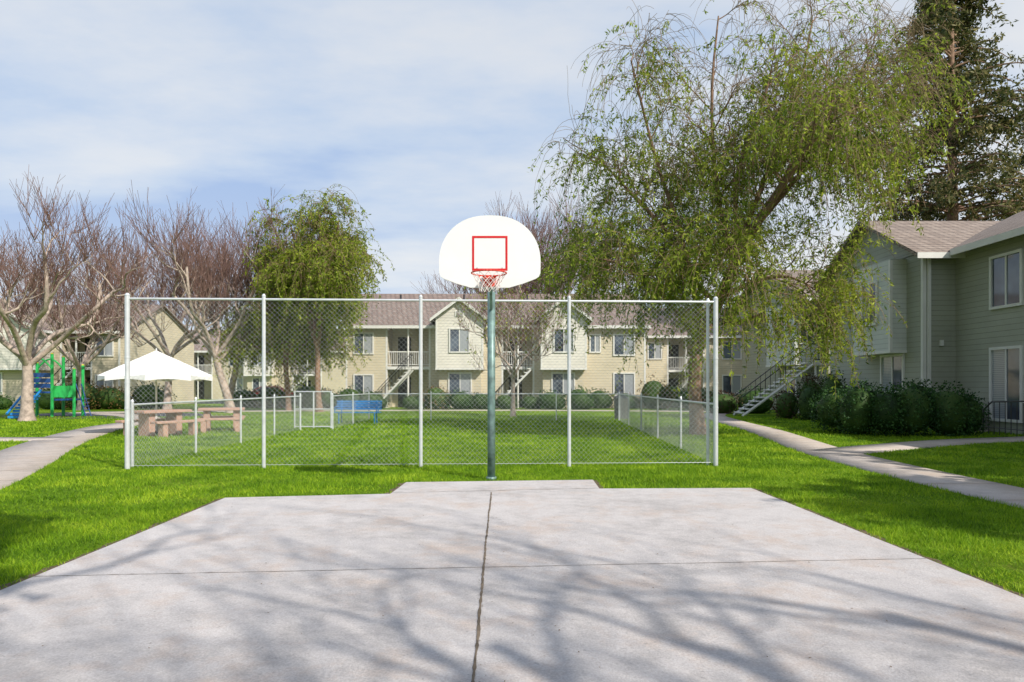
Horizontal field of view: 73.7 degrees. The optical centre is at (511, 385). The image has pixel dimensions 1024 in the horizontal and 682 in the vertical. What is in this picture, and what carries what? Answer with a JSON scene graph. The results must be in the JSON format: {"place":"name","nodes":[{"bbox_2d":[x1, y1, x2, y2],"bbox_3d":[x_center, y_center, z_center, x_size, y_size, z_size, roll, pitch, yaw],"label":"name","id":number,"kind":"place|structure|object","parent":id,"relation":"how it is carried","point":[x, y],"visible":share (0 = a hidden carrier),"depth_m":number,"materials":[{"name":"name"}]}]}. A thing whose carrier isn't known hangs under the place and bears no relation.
{"place":"outdoors","nodes":[
{"label":"outdoors","id":0,"kind":"place"},
{"bbox_2d":[0,437,68,440],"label":"concrete path","id":1,"kind":"structure","parent":0,"point":[26,438],"depth_m":19.10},
{"bbox_2d":[0,412,159,488],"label":"concrete path","id":2,"kind":"structure","parent":0,"point":[20,461],"depth_m":15.58,"materials":[{"name":"concrete"}]},
{"bbox_2d":[194,353,320,398],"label":"back walls","id":3,"kind":"structure","parent":0,"point":[207,396],"depth_m":77.00,"materials":[{"name":"beige"}]},
{"bbox_2d":[78,410,705,412],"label":"concrete path","id":4,"kind":"structure","parent":0,"point":[417,410],"depth_m":40.55,"materials":[{"name":"concrete"}]},
{"bbox_2d":[393,328,531,406],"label":"back walls","id":5,"kind":"structure","parent":0,"point":[414,334],"depth_m":48.00,"materials":[{"name":"beige"}]},
{"bbox_3d":[-1.100,-5.440,51.500,20.200,2.720,11.000,0,0,0],"label":"gable wall","id":6,"kind":"object","parent":5,"relation":"on","visible":0},
{"bbox_2d":[345,294,650,324],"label":"roof","id":7,"kind":"structure","parent":6,"relation":"attached to","point":[387,316],"depth_m":48.37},
{"bbox_2d":[342,325,650,327],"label":"fascia","id":8,"kind":"structure","parent":7,"relation":"attached to","point":[410,326],"depth_m":45.52,"materials":[{"name":"wood"}]},
{"bbox_2d":[0,399,1023,593],"bbox_3d":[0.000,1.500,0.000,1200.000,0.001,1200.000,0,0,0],"label":"ground","id":9,"kind":"structure","parent":0,"point":[475,414],"depth_m":11.41,"materials":[{"name":"plant"}]},
{"bbox_2d":[0,370,49,407],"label":"wall","id":10,"kind":"structure","parent":9,"relation":"on","point":[12,383],"depth_m":45.95,"materials":[{"name":"beige"}]},
{"bbox_2d":[0,368,49,369],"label":"bay band","id":11,"kind":"object","parent":10,"relation":"on","point":[21,369],"visible":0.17,"depth_m":45.37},
{"bbox_2d":[0,329,52,368],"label":"bay","id":12,"kind":"object","parent":11,"relation":"on","point":[9,359],"depth_m":45.40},
{"bbox_2d":[34,385,68,408],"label":"shrub","id":13,"kind":"object","parent":9,"relation":"on","point":[44,400],"visible":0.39,"depth_m":43.01,"materials":[{"name":"green plant"}]},
{"bbox_2d":[56,376,105,408],"bbox_3d":[-27.358,0.442,43.560,3.343,2.175,2.518,0,0,0],"label":"shrub","id":14,"kind":"object","parent":9,"relation":"on","point":[90,390],"visible":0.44,"depth_m":43.09,"materials":[{"name":"green plant"}]},
{"bbox_2d":[0,169,167,420],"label":"bare tree","id":15,"kind":"object","parent":9,"relation":"on","point":[28,359],"visible":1,"depth_m":28.75,"materials":[{"name":"brown plant"}]},
{"bbox_2d":[0,248,173,409],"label":"bare tree","id":16,"kind":"object","parent":9,"relation":"on","point":[87,359],"visible":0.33,"depth_m":41.90,"materials":[{"name":"brown plant"}]},
{"bbox_2d":[53,332,136,406],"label":"front walls","id":17,"kind":"structure","parent":9,"relation":"on","point":[100,365],"depth_m":47.00,"materials":[{"name":"beige"}]},
{"bbox_2d":[1,412,202,418],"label":"playground surface","id":18,"kind":"object","parent":9,"relation":"on","point":[69,414],"visible":0.21,"depth_m":34.05,"materials":[{"name":"rubber"}]},
{"bbox_2d":[35,354,84,416],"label":"posts","id":19,"kind":"object","parent":18,"relation":"on","point":[63,384],"visible":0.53,"depth_m":32.54,"materials":[{"name":"green paint"}]},
{"bbox_2d":[33,373,49,387],"bbox_3d":[-22.295,-0.250,32.128,1.050,0.700,0.041,0,0,-11],"label":"panel","id":20,"kind":"object","parent":19,"relation":"attached to","point":[41,380],"visible":0.64,"depth_m":32.14,"materials":[{"name":"blue plastic"}]},
{"bbox_2d":[54,386,71,396],"bbox_3d":[-21.308,0.275,32.415,0.800,0.550,0.030,0,0,-11],"label":"side panel","id":21,"kind":"object","parent":19,"relation":"attached to","point":[62,391],"visible":1,"depth_m":32.40,"materials":[{"name":"green paint"}]},
{"bbox_2d":[90,384,136,408],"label":"shrub","id":22,"kind":"object","parent":9,"relation":"on","point":[111,398],"visible":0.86,"depth_m":43.35,"materials":[{"name":"green plant"}]},
{"bbox_2d":[80,334,193,406],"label":"back walls","id":23,"kind":"structure","parent":9,"relation":"on","point":[186,386],"depth_m":54.47,"materials":[{"name":"beige"}]},
{"bbox_2d":[130,309,190,339],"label":"gable wall","id":24,"kind":"structure","parent":23,"relation":"on","point":[176,329],"depth_m":53.35,"materials":[{"name":"beige"}]},
{"bbox_2d":[41,305,199,343],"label":"roof","id":25,"kind":"structure","parent":24,"relation":"on","point":[178,322],"depth_m":51.27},
{"bbox_2d":[130,380,176,408],"bbox_3d":[-23.836,0.538,45.050,3.027,2.008,2.299,0,0,0],"label":"shrub","id":26,"kind":"object","parent":9,"relation":"on","point":[147,395],"visible":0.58,"depth_m":44.48,"materials":[{"name":"green plant"}]},
{"bbox_2d":[97,348,212,433],"bbox_3d":[-11.100,0.160,21.300,2.993,2.680,2.993,0,0,5],"label":"patio umbrella","id":27,"kind":"object","parent":9,"relation":"on","point":[179,370],"visible":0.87,"depth_m":20.64,"materials":[{"name":"white fabric"}]},
{"bbox_2d":[55,204,261,408],"bbox_3d":[-19.972,-4.111,39.004,11.104,11.339,12.928,0,0,0],"label":"bare tree","id":28,"kind":"object","parent":9,"relation":"on","point":[164,348],"visible":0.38,"depth_m":39.33,"materials":[{"name":"brown plant"}]},
{"bbox_2d":[115,409,204,436],"bbox_3d":[-10.600,1.115,20.600,1.920,0.770,1.600,0,0,27],"label":"picnic table","id":29,"kind":"object","parent":9,"relation":"on","point":[170,424],"visible":0.58,"depth_m":20.23,"materials":[{"name":"pink concrete"}]},
{"bbox_2d":[89,248,234,329],"bbox_3d":[-30.824,-5.354,58.224,14.424,13.814,15.132,0,0,0],"label":"bare tree","id":30,"kind":"object","parent":9,"relation":"on","point":[184,314],"visible":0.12,"depth_m":59.02,"materials":[{"name":"brown plant"}]},
{"bbox_2d":[104,181,311,412],"bbox_3d":[-15.943,-4.570,38.260,9.897,12.401,12.245,0,0,0],"label":"bare tree","id":31,"kind":"object","parent":9,"relation":"on","point":[198,274],"visible":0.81,"depth_m":37.04,"materials":[{"name":"brown plant"}]},
{"bbox_2d":[130,393,300,466],"bbox_3d":[-7.040,0.875,17.725,0.068,1.250,10.420,0,0,-1],"label":"chain link fence","id":32,"kind":"object","parent":9,"relation":"on","point":[132,437],"visible":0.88,"depth_m":15.44,"materials":[{"name":"metal"}]},
{"bbox_2d":[197,407,244,432],"bbox_3d":[-9.600,1.115,22.600,1.400,0.770,1.920,0,0,-20],"label":"picnic table","id":33,"kind":"object","parent":9,"relation":"on","point":[207,423],"visible":0.55,"depth_m":22.19,"materials":[{"name":"pink concrete"}]},
{"bbox_2d":[153,189,313,406],"bbox_3d":[-16.718,-5.222,42.304,10.019,13.638,9.815,0,0,-30],"label":"bare tree","id":34,"kind":"object","parent":9,"relation":"on","point":[232,385],"visible":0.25,"depth_m":40.49,"materials":[{"name":"brown plant"}]},
{"bbox_2d":[222,386,261,407],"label":"shrub","id":35,"kind":"object","parent":9,"relation":"on","point":[244,393],"visible":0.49,"depth_m":46.44,"materials":[{"name":"green plant"}]},
{"bbox_2d":[250,383,292,407],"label":"shrub","id":36,"kind":"object","parent":9,"relation":"on","point":[269,393],"visible":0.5,"depth_m":45.51,"materials":[{"name":"green plant"}]},
{"bbox_2d":[213,353,345,398],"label":"front walls","id":37,"kind":"structure","parent":9,"relation":"on","point":[332,385],"depth_m":75.00,"materials":[{"name":"beige"}]},
{"bbox_2d":[196,356,310,398],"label":"entry doors","id":38,"kind":"structure","parent":37,"relation":"attached to","point":[202,381],"depth_m":76.93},
{"bbox_2d":[201,285,370,409],"bbox_3d":[-13.526,-2.748,40.829,9.059,8.526,9.503,0,0,0],"label":"weeping willow tree","id":39,"kind":"object","parent":9,"relation":"on","point":[289,357],"visible":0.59,"depth_m":39.39,"materials":[{"name":"green plant"}]},
{"bbox_2d":[290,380,327,408],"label":"shrub","id":40,"kind":"object","parent":9,"relation":"on","point":[307,398],"visible":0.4,"depth_m":44.42,"materials":[{"name":"green plant"}]},
{"bbox_2d":[241,184,394,411],"bbox_3d":[-11.401,-4.899,39.427,8.784,12.837,9.579,0,0,0],"label":"weeping willow tree","id":41,"kind":"object","parent":9,"relation":"on","point":[333,271],"visible":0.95,"depth_m":37.30,"materials":[{"name":"green plant"}]},
{"bbox_2d":[333,384,362,407],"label":"shrub","id":42,"kind":"object","parent":9,"relation":"on","point":[347,391],"visible":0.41,"depth_m":44.10,"materials":[{"name":"green plant"}]},
{"bbox_2d":[332,392,369,428],"bbox_3d":[-6.175,0.875,26.500,0.068,1.250,6.269,0,0,0],"label":"chain link fence","id":43,"kind":"object","parent":9,"relation":"on","point":[353,401],"visible":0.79,"depth_m":26.38,"materials":[{"name":"metal"}]},
{"bbox_2d":[294,391,331,427],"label":"chain link gate","id":44,"kind":"structure","parent":43,"relation":"attached to","point":[315,423],"depth_m":23.39,"materials":[{"name":"metal"}]},
{"bbox_2d":[334,400,381,423],"bbox_3d":[-6.100,1.036,27.054,1.800,0.938,0.557,0,0,0],"label":"park bench","id":45,"kind":"object","parent":9,"relation":"on","point":[377,404],"visible":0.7,"depth_m":27.25,"materials":[{"name":"blue metal"}]},
{"bbox_2d":[358,387,389,408],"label":"shrub","id":46,"kind":"object","parent":9,"relation":"on","point":[384,401],"visible":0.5,"depth_m":44.13,"materials":[{"name":"green plant"}]},
{"bbox_2d":[398,394,426,408],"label":"shrub","id":47,"kind":"object","parent":9,"relation":"on","point":[415,399],"visible":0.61,"depth_m":43.26,"materials":[{"name":"green plant"}]},
{"bbox_2d":[124,293,717,468],"bbox_3d":[-1.556,-0.085,12.550,10.860,3.170,0.101,0,0,-3],"label":"tall chain link fence","id":48,"kind":"object","parent":9,"relation":"on","point":[264,299],"visible":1,"depth_m":12.54,"materials":[{"name":"metal"}]},
{"bbox_2d":[423,385,451,408],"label":"shrub","id":49,"kind":"object","parent":9,"relation":"on","point":[441,400],"visible":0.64,"depth_m":43.34,"materials":[{"name":"green plant"}]},
{"bbox_2d":[444,389,473,408],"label":"shrub","id":50,"kind":"object","parent":9,"relation":"on","point":[463,398],"visible":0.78,"depth_m":43.20,"materials":[{"name":"green plant"}]},
{"bbox_2d":[407,328,518,407],"bbox_3d":[-3.300,-1.200,46.000,7.521,5.400,0.140,0,0,0],"label":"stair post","id":51,"kind":"object","parent":9,"relation":"on","point":[408,366],"visible":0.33,"depth_m":45.95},
{"bbox_2d":[411,244,566,293],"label":"bare tree","id":52,"kind":"object","parent":9,"relation":"on","point":[472,289],"visible":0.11,"depth_m":68.03,"materials":[{"name":"brown plant"}]},
{"bbox_2d":[439,215,540,479],"bbox_3d":[-0.484,-0.405,9.742,1.295,3.810,2.217,0,0,-21],"label":"basketball hoop","id":53,"kind":"object","parent":9,"relation":"on","point":[491,253],"visible":0.98,"depth_m":9.25,"materials":[{"name":"green paint"}]},
{"bbox_2d":[370,392,617,419],"bbox_3d":[-0.800,0.875,29.400,10.875,1.250,0.069,0,0,2],"label":"chain link fence","id":54,"kind":"object","parent":9,"relation":"on","point":[431,404],"visible":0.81,"depth_m":29.41,"materials":[{"name":"metal"}]},
{"bbox_2d":[347,328,643,407],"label":"front walls","id":55,"kind":"structure","parent":9,"relation":"on","point":[599,379],"depth_m":46.00,"materials":[{"name":"beige"}]},
{"bbox_2d":[398,337,521,406],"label":"entry doors","id":56,"kind":"structure","parent":55,"relation":"attached to","point":[401,347],"depth_m":47.93,"materials":[{"name":"wood"}]},
{"bbox_2d":[353,328,634,395],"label":"window frames","id":57,"kind":"structure","parent":55,"relation":"attached to","point":[449,373],"depth_m":45.93,"materials":[{"name":"plastic"}]},
{"bbox_2d":[355,329,623,394],"bbox_3d":[-1.525,-1.550,45.404,18.150,4.300,1.232,0,0,0],"label":"window glass","id":58,"kind":"object","parent":57,"relation":"in","point":[454,378],"visible":0.69,"depth_m":45.34,"materials":[{"name":"glass"}]},
{"bbox_2d":[364,329,633,394],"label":"window blinds","id":59,"kind":"object","parent":57,"relation":"attached to","point":[466,385],"depth_m":45.99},
{"bbox_2d":[346,328,645,407],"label":"corner trim","id":60,"kind":"structure","parent":55,"relation":"attached to","point":[501,363],"depth_m":45.98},
{"bbox_2d":[439,370,583,407],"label":"wall","id":61,"kind":"structure","parent":9,"relation":"on","point":[477,378],"depth_m":45.35,"materials":[{"name":"beige"}]},
{"bbox_2d":[435,368,586,369],"bbox_3d":[-0.050,-1.110,45.635,9.960,0.120,1.730,0,0,0],"label":"bay band","id":62,"kind":"object","parent":61,"relation":"on","point":[483,369],"visible":0.71,"depth_m":44.77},
{"bbox_2d":[437,317,584,367],"bbox_3d":[-0.050,-2.825,45.650,9.900,3.350,1.700,0,0,0],"label":"bay","id":63,"kind":"object","parent":62,"relation":"on","point":[444,324],"visible":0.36,"depth_m":44.80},
{"bbox_3d":[-0.050,-5.001,46.975,10.600,1.538,5.050,0,0,0],"label":"wing roof","id":64,"kind":"object","parent":63,"relation":"on","visible":0},
{"bbox_2d":[438,302,581,316],"bbox_3d":[-0.050,-5.070,44.800,9.900,1.160,0.001,0,0,0],"label":"gable face","id":65,"kind":"object","parent":64,"relation":"attached to","point":[452,307],"visible":0.38,"depth_m":44.80},
{"bbox_2d":[0,480,1023,681],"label":"basketball court","id":66,"kind":"object","parent":9,"relation":"on","point":[171,592],"visible":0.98,"depth_m":4.73,"materials":[{"name":"concrete"}]},
{"bbox_2d":[453,280,573,416],"bbox_3d":[0.122,-2.221,33.018,6.074,7.546,6.085,0,0,0],"label":"bare tree","id":67,"kind":"object","parent":9,"relation":"on","point":[508,324],"visible":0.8,"depth_m":32.65,"materials":[{"name":"brown plant"}]},
{"bbox_2d":[535,388,566,408],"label":"shrub","id":68,"kind":"object","parent":9,"relation":"on","point":[550,398],"visible":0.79,"depth_m":43.13,"materials":[{"name":"green plant"}]},
{"bbox_2d":[474,175,640,293],"bbox_3d":[3.432,-7.982,62.183,17.687,19.067,18.712,0,0,19],"label":"bare tree","id":69,"kind":"object","parent":9,"relation":"on","point":[534,231],"visible":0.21,"depth_m":58.96,"materials":[{"name":"brown plant"}]},
{"bbox_2d":[564,385,594,408],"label":"shrub","id":70,"kind":"object","parent":9,"relation":"on","point":[576,404],"visible":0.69,"depth_m":43.13,"materials":[{"name":"green plant"}]},
{"bbox_2d":[587,387,613,408],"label":"shrub","id":71,"kind":"object","parent":9,"relation":"on","point":[600,398],"visible":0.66,"depth_m":44.44,"materials":[{"name":"green plant"}]},
{"bbox_2d":[637,372,673,408],"bbox_3d":[9.359,0.315,44.403,2.537,2.413,1.966,0,0,0],"label":"shrub","id":72,"kind":"object","parent":9,"relation":"on","point":[652,389],"visible":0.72,"depth_m":44.01,"materials":[{"name":"green plant"}]},
{"bbox_2d":[618,392,712,459],"bbox_3d":[4.205,0.875,20.975,0.068,1.250,16.134,0,0,2],"label":"chain link fence","id":73,"kind":"object","parent":9,"relation":"on","point":[657,398],"visible":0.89,"depth_m":18.27,"materials":[{"name":"metal"}]},
{"bbox_2d":[646,338,741,403],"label":"front walls","id":74,"kind":"structure","parent":9,"relation":"on","point":[725,367],"depth_m":55.00,"materials":[{"name":"beige"}]},
{"bbox_2d":[647,341,741,393],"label":"window frames","id":75,"kind":"structure","parent":74,"relation":"attached to","point":[740,358],"depth_m":54.94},
{"bbox_2d":[649,342,730,392],"bbox_3d":[16.850,-1.550,54.404,11.700,4.300,1.232,0,0,0],"label":"window glass","id":76,"kind":"object","parent":75,"relation":"in","point":[726,384],"visible":0.31,"depth_m":54.99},
{"bbox_2d":[655,342,739,392],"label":"window blinds","id":77,"kind":"object","parent":75,"relation":"attached to","point":[736,383],"depth_m":54.99,"materials":[{"name":"plastic"}]},
{"bbox_2d":[706,298,709,464],"bbox_3d":[3.700,-0.075,12.900,0.070,3.150,0.070,0,0,0],"label":"fence post","id":78,"kind":"object","parent":9,"relation":"on","point":[707,381],"visible":0.79,"depth_m":12.87,"materials":[{"name":"metal"}]},
{"bbox_2d":[702,390,743,413],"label":"shrub","id":79,"kind":"object","parent":9,"relation":"on","point":[727,403],"visible":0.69,"depth_m":36.34,"materials":[{"name":"green plant"}]},
{"bbox_2d":[671,386,777,413],"bbox_3d":[12.496,0.722,40.071,3.131,1.607,8.337,0,0,-17],"label":"shrub","id":80,"kind":"object","parent":9,"relation":"on","point":[764,407],"visible":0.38,"depth_m":36.69,"materials":[{"name":"green plant"}]},
{"bbox_2d":[528,0,977,434],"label":"weeping willow tree","id":81,"kind":"object","parent":9,"relation":"on","point":[803,152],"visible":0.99,"depth_m":18.83,"materials":[{"name":"green plant"}]},
{"bbox_2d":[733,341,829,415],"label":"entry stairs","id":82,"kind":"structure","parent":9,"relation":"on","point":[808,366],"depth_m":33.50,"materials":[{"name":"black metal"}]},
{"bbox_2d":[742,301,829,409],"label":"walls","id":83,"kind":"structure","parent":9,"relation":"on","point":[751,370],"depth_m":45.23,"materials":[{"name":"green"}]},
{"bbox_2d":[735,276,796,319],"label":"gable wall","id":84,"kind":"structure","parent":83,"relation":"on","point":[772,301],"depth_m":40.83,"materials":[{"name":"green"}]},
{"bbox_2d":[724,270,824,324],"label":"roof","id":85,"kind":"structure","parent":83,"relation":"on","point":[795,274],"depth_m":40.16,"materials":[{"name":"brown"}]},
{"bbox_2d":[770,371,822,418],"bbox_3d":[12.964,0.423,30.867,2.458,2.225,1.627,0,0,26],"label":"shrub","id":86,"kind":"object","parent":9,"relation":"on","point":[785,403],"visible":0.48,"depth_m":30.66,"materials":[{"name":"green plant"}]},
{"bbox_2d":[793,368,847,420],"bbox_3d":[13.152,0.378,28.986,1.502,2.304,2.697,0,0,-25],"label":"shrub","id":87,"kind":"object","parent":9,"relation":"on","point":[803,406],"visible":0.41,"depth_m":29.13,"materials":[{"name":"green plant"}]},
{"bbox_2d":[808,378,924,435],"bbox_3d":[11.101,0.646,21.503,2.899,1.749,3.845,0,0,0],"label":"hedge","id":88,"kind":"object","parent":9,"relation":"on","point":[858,410],"visible":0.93,"depth_m":20.47,"materials":[{"name":"green plant"}]},
{"bbox_2d":[830,255,955,392],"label":"wing walls","id":89,"kind":"structure","parent":9,"relation":"on","point":[943,309],"depth_m":24.00,"materials":[{"name":"green"}]},
{"bbox_2d":[832,229,912,279],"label":"gable wall","id":90,"kind":"structure","parent":89,"relation":"on","point":[880,253],"depth_m":27.06,"materials":[{"name":"green"}]},
{"bbox_2d":[814,221,999,288],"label":"roof","id":91,"kind":"structure","parent":90,"relation":"on","point":[941,236],"depth_m":26.02,"materials":[{"name":"brown"}]},
{"bbox_2d":[814,252,965,290],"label":"fascia","id":92,"kind":"structure","parent":91,"relation":"attached to","point":[936,255],"depth_m":23.47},
{"bbox_2d":[853,259,906,353],"bbox_3d":[14.175,-2.975,26.350,0.650,3.350,2.700,0,0,0],"label":"bay window box","id":93,"kind":"object","parent":89,"relation":"attached to","point":[879,342],"visible":0.57,"depth_m":25.25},
{"bbox_2d":[888,258,925,386],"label":"corner trim","id":94,"kind":"structure","parent":89,"relation":"attached to","point":[923,314],"depth_m":24.06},
{"bbox_2d":[927,258,930,387],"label":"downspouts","id":95,"kind":"object","parent":89,"relation":"attached to","point":[928,319],"visible":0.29,"depth_m":23.89,"materials":[{"name":"metal"}]},
{"bbox_2d":[834,0,1023,247],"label":"redwood tree","id":96,"kind":"object","parent":9,"relation":"on","point":[941,191],"visible":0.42,"depth_m":44.43,"materials":[{"name":"green plant"}]},
{"bbox_2d":[886,378,991,436],"bbox_3d":[12.700,0.642,20.527,3.345,1.765,2.160,0,0,0],"label":"hedge","id":97,"kind":"object","parent":9,"relation":"on","point":[947,413],"visible":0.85,"depth_m":19.96,"materials":[{"name":"green plant"}]},
{"bbox_2d":[956,234,1023,433],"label":"walls","id":98,"kind":"structure","parent":9,"relation":"on","point":[981,328],"depth_m":22.73,"materials":[{"name":"green"}]},
{"bbox_2d":[861,248,1023,422],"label":"window frames","id":99,"kind":"structure","parent":98,"relation":"attached to","point":[1020,303],"depth_m":21.66,"materials":[{"name":"plastic"}]},
{"bbox_2d":[863,286,1004,418],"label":"window blinds","id":100,"kind":"object","parent":99,"relation":"attached to","point":[998,375],"depth_m":21.96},
{"bbox_2d":[869,256,1006,418],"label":"window mullions","id":101,"kind":"object","parent":99,"relation":"attached to","point":[1005,349],"depth_m":21.52,"materials":[{"name":"plastic"}]},
{"bbox_2d":[870,253,1018,419],"bbox_3d":[14.729,-1.525,16.700,1.782,5.150,19.400,0,0,0],"label":"window glass","id":102,"kind":"object","parent":99,"relation":"in","point":[998,281],"visible":0.84,"depth_m":21.43,"materials":[{"name":"glass"}]},
{"bbox_2d":[948,211,1023,251],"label":"roof","id":103,"kind":"structure","parent":98,"relation":"on","point":[1015,221],"depth_m":23.89,"materials":[{"name":"brown"}]},
{"bbox_2d":[950,226,1023,255],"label":"eave fascia","id":104,"kind":"structure","parent":103,"relation":"attached to","point":[991,240],"depth_m":21.56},
{"bbox_2d":[982,401,1023,436],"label":"metal fence","id":105,"kind":"object","parent":9,"relation":"on","point":[999,428],"visible":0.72,"depth_m":20.61,"materials":[{"name":"black metal"}]},
{"bbox_2d":[982,69,1023,220],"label":"redwood tree","id":106,"kind":"object","parent":9,"relation":"on","point":[1022,144],"visible":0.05,"depth_m":48.80,"materials":[{"name":"green plant"}]},
{"bbox_2d":[0,0,1023,329],"label":"sky","id":107,"kind":"structure","parent":0,"point":[425,110],"materials":[{"name":"blue"}]},
{"bbox_2d":[669,338,692,390],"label":"back walls","id":108,"kind":"structure","parent":0,"point":[681,349],"depth_m":57.00,"materials":[{"name":"beige"}]},
{"bbox_2d":[669,345,678,386],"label":"entry doors","id":109,"kind":"structure","parent":108,"relation":"attached to","point":[675,351],"depth_m":56.93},
{"bbox_2d":[643,308,741,334],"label":"roof","id":110,"kind":"structure","parent":108,"relation":"on","point":[651,331],"depth_m":56.04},
{"bbox_2d":[778,365,813,412],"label":"walls","id":111,"kind":"structure","parent":0,"point":[799,378],"depth_m":36.93,"materials":[{"name":"green"}]},
{"bbox_2d":[766,302,818,364],"bbox_3d":[15.575,-2.800,38.000,1.350,3.200,4.000,0,0,0],"label":"bay window box","id":112,"kind":"object","parent":111,"relation":"on","point":[804,358],"visible":0.29,"depth_m":36.79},
{"bbox_2d":[704,412,1023,508],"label":"concrete path","id":113,"kind":"structure","parent":0,"point":[1004,493],"depth_m":12.16,"materials":[{"name":"concrete"}]},
{"bbox_2d":[813,436,1023,453],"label":"concrete path","id":114,"kind":"structure","parent":0,"point":[868,449],"depth_m":17.10,"materials":[{"name":"concrete"}]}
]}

